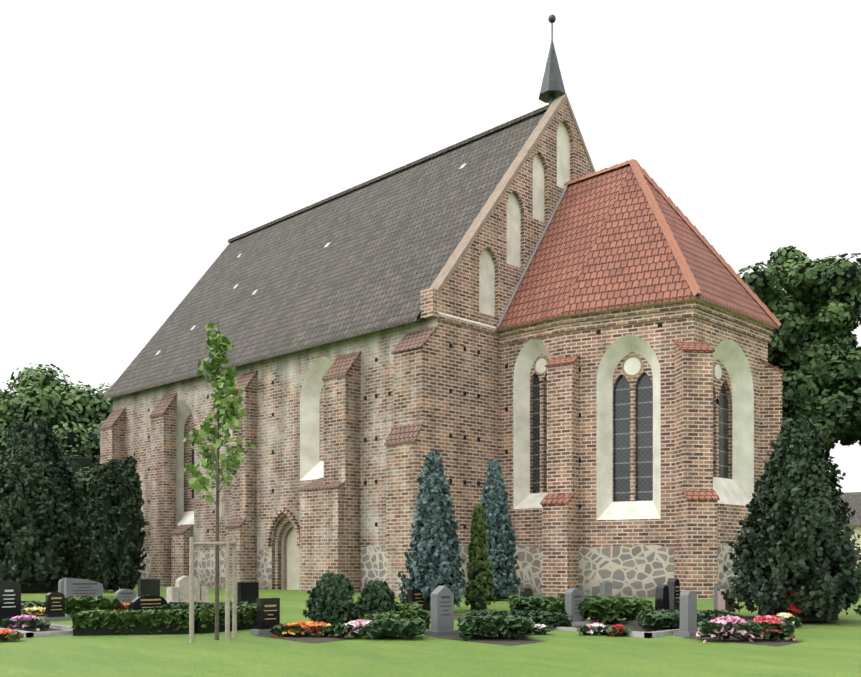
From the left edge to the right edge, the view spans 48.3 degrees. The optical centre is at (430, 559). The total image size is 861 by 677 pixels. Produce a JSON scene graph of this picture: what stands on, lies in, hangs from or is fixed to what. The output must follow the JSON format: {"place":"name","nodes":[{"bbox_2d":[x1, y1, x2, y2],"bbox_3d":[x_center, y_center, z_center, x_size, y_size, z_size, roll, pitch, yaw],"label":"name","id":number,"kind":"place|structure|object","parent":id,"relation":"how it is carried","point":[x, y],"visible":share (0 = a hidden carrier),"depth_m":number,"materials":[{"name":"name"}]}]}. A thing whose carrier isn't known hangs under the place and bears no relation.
{"place":"outdoors","nodes":[
{"label":"outdoors","id":0,"kind":"place"},
{"bbox_2d":[0,578,860,676],"bbox_3d":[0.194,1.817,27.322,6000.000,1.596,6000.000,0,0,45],"label":"ground","id":1,"kind":"structure","parent":0,"point":[828,649],"depth_m":13.21,"materials":[{"name":"green plant"}]},
{"bbox_2d":[0,630,23,640],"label":"flower foliage","id":2,"kind":"object","parent":1,"relation":"on","point":[13,636],"visible":0.83,"depth_m":14.83,"materials":[{"name":"green plant"}]},
{"bbox_2d":[0,629,20,640],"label":"red flower","id":3,"kind":"object","parent":2,"relation":"on","point":[3,631],"visible":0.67,"depth_m":14.90,"materials":[{"name":"plant"}]},
{"bbox_2d":[0,491,57,591],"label":"yew","id":4,"kind":"object","parent":1,"relation":"on","point":[34,586],"depth_m":29.79,"materials":[{"name":"green plant"}]},
{"bbox_2d":[21,600,45,608],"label":"shrub","id":5,"kind":"object","parent":1,"relation":"on","point":[27,604],"visible":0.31,"depth_m":19.79,"materials":[{"name":"green plant"}]},
{"bbox_2d":[21,608,45,616],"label":"flower foliage","id":6,"kind":"object","parent":1,"relation":"on","point":[23,612],"visible":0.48,"depth_m":18.98,"materials":[{"name":"green plant"}]},
{"bbox_2d":[21,606,45,614],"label":"yellow flower","id":7,"kind":"object","parent":6,"relation":"on","point":[34,608],"visible":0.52,"depth_m":19.04,"materials":[{"name":"yellow plant"}]},
{"bbox_2d":[0,444,88,586],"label":"conifer tree","id":8,"kind":"object","parent":1,"relation":"on","point":[27,473],"visible":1,"depth_m":29.80,"materials":[{"name":"green plant"}]},
{"bbox_2d":[0,418,89,569],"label":"conifer tree","id":9,"kind":"object","parent":1,"relation":"on","point":[41,433],"visible":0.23,"depth_m":35.92,"materials":[{"name":"green plant"}]},
{"bbox_2d":[2,422,99,506],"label":"tree","id":10,"kind":"object","parent":1,"relation":"on","point":[77,451],"depth_m":46.93,"materials":[{"name":"green plant"}]},
{"bbox_2d":[0,362,112,463],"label":"tree","id":11,"kind":"object","parent":1,"relation":"on","point":[24,390],"depth_m":55.32,"materials":[{"name":"green plant"}]},
{"bbox_2d":[58,505,89,578],"bbox_3d":[-13.676,-0.567,35.321,2.521,3.094,2.689,0,0,45],"label":"foliage","id":12,"kind":"object","parent":1,"relation":"on","point":[77,552],"visible":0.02,"depth_m":35.26,"materials":[{"name":"green plant"}]},
{"bbox_2d":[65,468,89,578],"bbox_3d":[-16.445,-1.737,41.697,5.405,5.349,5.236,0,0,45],"label":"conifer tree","id":13,"kind":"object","parent":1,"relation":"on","point":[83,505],"depth_m":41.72,"materials":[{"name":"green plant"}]},
{"bbox_2d":[83,472,94,578],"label":"conifer tree","id":14,"kind":"object","parent":1,"relation":"on","point":[88,567],"visible":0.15,"depth_m":30.39,"materials":[{"name":"green plant"}]},
{"bbox_2d":[65,595,121,615],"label":"shrub","id":15,"kind":"object","parent":1,"relation":"on","point":[73,604],"visible":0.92,"depth_m":19.13,"materials":[{"name":"green plant"}]},
{"bbox_2d":[92,474,102,583],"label":"columnar yew","id":16,"kind":"object","parent":1,"relation":"on","point":[95,544],"visible":0.08,"depth_m":30.00,"materials":[{"name":"green plant"}]},
{"bbox_2d":[83,382,113,409],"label":"tree","id":17,"kind":"object","parent":1,"relation":"on","point":[103,390],"depth_m":60.43,"materials":[{"name":"green plant"}]},
{"bbox_2d":[83,463,114,587],"bbox_3d":[-10.358,-1.086,30.170,0.970,3.940,1.029,0,0,45],"label":"conifer tree","id":18,"kind":"object","parent":1,"relation":"on","point":[92,492],"visible":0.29,"depth_m":29.94,"materials":[{"name":"green plant"}]},
{"bbox_2d":[91,463,118,586],"bbox_3d":[-10.160,-1.094,30.038,0.944,3.885,0.956,0,0,45],"label":"conifer tree","id":19,"kind":"object","parent":1,"relation":"on","point":[112,496],"visible":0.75,"depth_m":29.83,"materials":[{"name":"green plant"}]},
{"bbox_2d":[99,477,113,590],"bbox_3d":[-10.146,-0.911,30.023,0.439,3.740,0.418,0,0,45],"label":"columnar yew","id":20,"kind":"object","parent":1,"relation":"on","point":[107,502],"visible":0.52,"depth_m":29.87,"materials":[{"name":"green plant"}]},
{"bbox_2d":[95,457,131,587],"bbox_3d":[-9.987,-1.167,30.613,1.561,4.145,1.556,0,0,45],"label":"conifer tree","id":21,"kind":"object","parent":1,"relation":"on","point":[118,467],"visible":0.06,"depth_m":30.40,"materials":[{"name":"green plant"}]},
{"bbox_2d":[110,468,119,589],"bbox_3d":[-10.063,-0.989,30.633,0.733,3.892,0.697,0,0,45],"label":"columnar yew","id":22,"kind":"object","parent":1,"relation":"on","point":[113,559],"visible":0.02,"depth_m":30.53,"materials":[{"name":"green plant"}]},
{"bbox_2d":[114,605,129,609],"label":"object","id":23,"kind":"object","parent":1,"relation":"on","point":[125,607],"visible":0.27,"depth_m":19.93,"materials":[{"name":"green plant"}]},
{"bbox_2d":[116,485,132,588],"bbox_3d":[-9.628,-0.736,30.203,0.537,3.397,0.511,0,0,45],"label":"columnar yew","id":24,"kind":"object","parent":1,"relation":"on","point":[122,517],"visible":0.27,"depth_m":30.03,"materials":[{"name":"green plant"}]},
{"bbox_2d":[118,602,130,609],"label":"flowers","id":25,"kind":"object","parent":1,"relation":"on","point":[126,604],"visible":0.17,"depth_m":20.02,"materials":[{"name":"plant"}]},
{"bbox_2d":[109,473,142,588],"bbox_3d":[-9.628,-0.907,30.200,1.144,3.666,1.131,0,0,45],"label":"conifer tree","id":26,"kind":"object","parent":1,"relation":"on","point":[122,479],"visible":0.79,"depth_m":29.99,"materials":[{"name":"green plant"}]},
{"bbox_2d":[127,471,138,589],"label":"columnar yew","id":27,"kind":"object","parent":1,"relation":"on","point":[132,475],"visible":0.1,"depth_m":30.51,"materials":[{"name":"green plant"}]},
{"bbox_2d":[71,609,197,635],"bbox_3d":[-4.912,1.047,15.992,0.527,0.469,2.049,0,0,82],"label":"hedge","id":28,"kind":"object","parent":1,"relation":"on","point":[170,615],"depth_m":15.82,"materials":[{"name":"green plant"}]},
{"bbox_2d":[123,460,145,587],"bbox_3d":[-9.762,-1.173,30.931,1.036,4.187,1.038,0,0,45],"label":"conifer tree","id":29,"kind":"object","parent":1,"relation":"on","point":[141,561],"visible":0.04,"depth_m":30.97,"materials":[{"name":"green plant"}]},
{"bbox_2d":[124,455,148,587],"bbox_3d":[-9.564,-1.223,30.607,1.064,4.255,1.109,0,0,45],"label":"conifer tree","id":30,"kind":"object","parent":1,"relation":"on","point":[130,462],"visible":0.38,"depth_m":30.51,"materials":[{"name":"green plant"}]},
{"bbox_2d":[153,601,256,609],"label":"shrub","id":31,"kind":"object","parent":1,"relation":"on","point":[184,605],"visible":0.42,"depth_m":18.64,"materials":[{"name":"green plant"}]},
{"bbox_2d":[182,319,255,642],"bbox_3d":[-3.355,-1.113,15.114,1.133,5.362,1.333,0,0,45],"label":"young tree","id":32,"kind":"object","parent":1,"relation":"on","point":[226,387],"depth_m":15.05,"materials":[{"name":"green plant"}]},
{"bbox_2d":[194,604,256,633],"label":"hedge","id":33,"kind":"object","parent":1,"relation":"on","point":[244,611],"depth_m":16.35,"materials":[{"name":"green plant"}]},
{"bbox_2d":[319,587,343,623],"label":"round bush","id":34,"kind":"object","parent":1,"relation":"on","point":[339,613],"visible":0.1,"depth_m":16.34,"materials":[{"name":"green plant"}]},
{"bbox_2d":[302,572,365,624],"bbox_3d":[-1.705,0.724,16.533,1.093,1.031,1.078,0,0,45],"label":"round bush","id":35,"kind":"object","parent":1,"relation":"on","point":[342,593],"visible":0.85,"depth_m":16.27,"materials":[{"name":"green plant"}]},
{"bbox_2d":[0,576,734,636],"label":"headstones","id":36,"kind":"object","parent":1,"relation":"on","point":[669,595],"visible":0.65,"depth_m":18.37,"materials":[{"name":"grey stone"}]},
{"bbox_2d":[357,580,396,614],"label":"round bush","id":37,"kind":"object","parent":1,"relation":"on","point":[374,593],"visible":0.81,"depth_m":16.91,"materials":[{"name":"green plant"}]},
{"bbox_2d":[355,601,421,611],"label":"shrub","id":38,"kind":"object","parent":1,"relation":"on","point":[409,605],"visible":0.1,"depth_m":17.93,"materials":[{"name":"green plant"}]},
{"bbox_2d":[359,609,430,628],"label":"hedge","id":39,"kind":"object","parent":1,"relation":"on","point":[414,614],"depth_m":16.29,"materials":[{"name":"green plant"}]},
{"bbox_2d":[366,617,426,638],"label":"shrub","id":40,"kind":"object","parent":1,"relation":"on","point":[403,627],"visible":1,"depth_m":15.01,"materials":[{"name":"green plant"}]},
{"bbox_2d":[0,614,826,645],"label":"grave beds","id":41,"kind":"object","parent":1,"relation":"on","point":[637,630],"visible":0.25,"depth_m":15.49,"materials":[{"name":"soil"}]},
{"bbox_2d":[0,614,48,630],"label":"flowers","id":42,"kind":"object","parent":41,"relation":"on","point":[26,617],"visible":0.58,"depth_m":16.41,"materials":[{"name":"plant"}]},
{"bbox_2d":[0,618,50,629],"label":"flower foliage","id":43,"kind":"object","parent":41,"relation":"on","point":[33,623],"visible":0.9,"depth_m":16.33,"materials":[{"name":"green plant"}]},
{"bbox_2d":[269,621,340,637],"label":"flowers","id":44,"kind":"object","parent":41,"relation":"on","point":[306,624],"visible":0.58,"depth_m":15.45,"materials":[{"name":"plant"}]},
{"bbox_2d":[334,623,385,638],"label":"flower foliage","id":45,"kind":"object","parent":41,"relation":"on","point":[341,627],"visible":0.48,"depth_m":15.16,"materials":[{"name":"green plant"}]},
{"bbox_2d":[335,619,388,636],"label":"flowers","id":46,"kind":"object","parent":45,"relation":"on","point":[357,623],"visible":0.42,"depth_m":15.23,"materials":[{"name":"plant"}]},
{"bbox_2d":[458,615,534,640],"bbox_3d":[1.038,1.081,15.231,1.239,0.404,0.851,0,0,2],"label":"shrub","id":47,"kind":"object","parent":41,"relation":"on","point":[477,626],"visible":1,"depth_m":14.91,"materials":[{"name":"green plant"}]},
{"bbox_2d":[577,625,609,634],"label":"flower foliage","id":48,"kind":"object","parent":41,"relation":"on","point":[585,628],"visible":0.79,"depth_m":15.67,"materials":[{"name":"green plant"}]},
{"bbox_2d":[578,622,604,633],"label":"flowers","id":49,"kind":"object","parent":48,"relation":"on","point":[593,625],"visible":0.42,"depth_m":15.71,"materials":[{"name":"pink plant"}]},
{"bbox_2d":[546,596,654,623],"bbox_3d":[3.160,0.924,17.897,1.956,0.501,1.146,0,0,2],"label":"shrub","id":50,"kind":"object","parent":41,"relation":"on","point":[600,608],"visible":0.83,"depth_m":17.46,"materials":[{"name":"green plant"}]},
{"bbox_2d":[695,615,761,642],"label":"flowers","id":51,"kind":"object","parent":41,"relation":"on","point":[723,620],"visible":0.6,"depth_m":14.72,"materials":[{"name":"pink plant"}]},
{"bbox_2d":[743,619,794,641],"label":"flower foliage","id":52,"kind":"object","parent":41,"relation":"on","point":[786,628],"visible":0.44,"depth_m":14.70,"materials":[{"name":"green plant"}]},
{"bbox_2d":[741,615,794,641],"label":"flowers","id":53,"kind":"object","parent":52,"relation":"on","point":[773,619],"visible":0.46,"depth_m":14.80,"materials":[{"name":"pink plant"}]},
{"bbox_2d":[772,614,800,626],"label":"flower foliage","id":54,"kind":"object","parent":41,"relation":"on","point":[796,620],"visible":0.38,"depth_m":16.74,"materials":[{"name":"green plant"}]},
{"bbox_2d":[776,612,800,623],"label":"yellow flower","id":55,"kind":"object","parent":54,"relation":"on","point":[785,615],"visible":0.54,"depth_m":16.82,"materials":[{"name":"yellow plant"}]},
{"bbox_2d":[772,595,822,619],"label":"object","id":56,"kind":"object","parent":41,"relation":"on","point":[785,604],"visible":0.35,"depth_m":17.57,"materials":[{"name":"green plant"}]},
{"bbox_2d":[771,591,819,618],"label":"flowers","id":57,"kind":"object","parent":56,"relation":"on","point":[792,608],"visible":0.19,"depth_m":17.58,"materials":[{"name":"red plant"}]},
{"bbox_2d":[397,450,464,607],"bbox_3d":[0.143,-0.610,20.181,1.503,3.403,1.394,0,0,45],"label":"juniper foliage","id":58,"kind":"object","parent":1,"relation":"on","point":[436,523],"visible":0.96,"depth_m":19.94,"materials":[{"name":"teal plant"}]},
{"bbox_2d":[417,509,448,610],"bbox_3d":[0.061,-0.367,20.208,0.786,3.349,0.748,0,0,45],"label":"trunk","id":59,"kind":"object","parent":1,"relation":"on","point":[427,607],"visible":0.02,"depth_m":19.87,"materials":[{"name":"brown wood"}]},
{"bbox_2d":[99,93,783,598],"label":"church","id":60,"kind":"structure","parent":1,"relation":"on","point":[629,447],"depth_m":28.49,"materials":[{"name":"brick"}]},
{"bbox_2d":[102,104,550,399],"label":"main roof","id":61,"kind":"structure","parent":60,"relation":"on","point":[372,255],"depth_m":34.57,"materials":[{"name":"black tile"}]},
{"bbox_2d":[539,22,565,103],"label":"spire","id":62,"kind":"structure","parent":61,"relation":"on","point":[552,88],"depth_m":31.76,"materials":[{"name":"grey metal"}]},
{"bbox_2d":[548,14,555,22],"bbox_3d":[4.053,-18.031,31.968,0.260,0.260,0.260,0,0,45],"label":"finial ball","id":63,"kind":"object","parent":62,"relation":"on","point":[551,18],"visible":0.98,"depth_m":31.89,"materials":[{"name":"grey metal"}]},
{"bbox_2d":[496,159,781,330],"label":"apse roof","id":64,"kind":"structure","parent":60,"relation":"attached to","point":[626,234],"depth_m":28.30,"materials":[{"name":"red"}]},
{"bbox_2d":[471,523,486,609],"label":"thuja","id":65,"kind":"object","parent":1,"relation":"on","point":[482,605],"visible":0.23,"depth_m":20.69,"materials":[{"name":"green plant"}]},
{"bbox_2d":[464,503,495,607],"bbox_3d":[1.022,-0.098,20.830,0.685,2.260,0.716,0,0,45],"label":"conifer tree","id":66,"kind":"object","parent":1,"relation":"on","point":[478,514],"visible":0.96,"depth_m":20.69,"materials":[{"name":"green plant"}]},
{"bbox_2d":[465,459,520,597],"bbox_3d":[1.627,-0.783,24.274,1.371,3.501,1.412,0,0,45],"label":"conifer tree","id":67,"kind":"object","parent":1,"relation":"on","point":[496,506],"visible":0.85,"depth_m":23.94,"materials":[{"name":"teal plant"}]},
{"bbox_2d":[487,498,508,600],"bbox_3d":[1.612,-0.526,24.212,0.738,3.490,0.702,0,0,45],"label":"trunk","id":68,"kind":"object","parent":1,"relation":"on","point":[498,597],"depth_m":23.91,"materials":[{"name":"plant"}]},
{"bbox_2d":[464,610,572,627],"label":"shrub","id":69,"kind":"object","parent":1,"relation":"on","point":[554,618],"visible":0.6,"depth_m":16.67,"materials":[{"name":"green plant"}]},
{"bbox_2d":[533,625,549,633],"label":"flower foliage","id":70,"kind":"object","parent":1,"relation":"on","point":[543,630],"visible":0.56,"depth_m":15.78,"materials":[{"name":"green plant"}]},
{"bbox_2d":[534,624,547,632],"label":"flowers","id":71,"kind":"object","parent":70,"relation":"on","point":[538,625],"visible":0.27,"depth_m":15.84,"materials":[{"name":"white plant"}]},
{"bbox_2d":[508,595,626,611],"bbox_3d":[2.895,0.939,19.827,2.550,0.414,1.348,0,0,2],"label":"shrub","id":72,"kind":"object","parent":1,"relation":"on","point":[534,603],"visible":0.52,"depth_m":19.36,"materials":[{"name":"green plant"}]},
{"bbox_2d":[604,626,630,636],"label":"flower foliage","id":73,"kind":"object","parent":1,"relation":"on","point":[609,630],"visible":0.65,"depth_m":15.50,"materials":[{"name":"green plant"}]},
{"bbox_2d":[606,624,628,635],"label":"red flower","id":74,"kind":"object","parent":73,"relation":"on","point":[618,627],"visible":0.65,"depth_m":15.52,"materials":[{"name":"red plant"}]},
{"bbox_2d":[636,608,743,629],"bbox_3d":[4.454,1.038,16.577,1.730,0.374,1.138,0,0,2],"label":"shrub","id":75,"kind":"object","parent":1,"relation":"on","point":[662,619],"visible":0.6,"depth_m":16.20,"materials":[{"name":"green plant"}]},
{"bbox_2d":[717,415,860,619],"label":"conifer tree","id":76,"kind":"object","parent":1,"relation":"on","point":[794,467],"visible":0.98,"depth_m":17.69,"materials":[{"name":"green plant"}]},
{"bbox_2d":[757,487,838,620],"bbox_3d":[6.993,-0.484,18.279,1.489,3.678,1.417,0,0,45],"label":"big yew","id":77,"kind":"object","parent":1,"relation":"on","point":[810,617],"visible":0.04,"depth_m":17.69,"materials":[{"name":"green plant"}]},
{"bbox_2d":[0,0,860,492],"label":"sky","id":78,"kind":"structure","parent":0,"point":[139,138],"materials":[{"name":"white"}]},
{"bbox_2d":[737,245,860,450],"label":"tree","id":79,"kind":"object","parent":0,"point":[816,373],"depth_m":36.70,"materials":[{"name":"green plant"}]},
{"bbox_2d":[841,525,860,569],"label":"house","id":80,"kind":"structure","parent":0,"point":[857,529],"depth_m":60.48,"materials":[{"name":"beige paint"}]},
{"bbox_2d":[839,492,860,524],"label":"house roof","id":81,"kind":"structure","parent":80,"relation":"on","point":[853,499],"depth_m":62.97,"materials":[{"name":"grey tile"}]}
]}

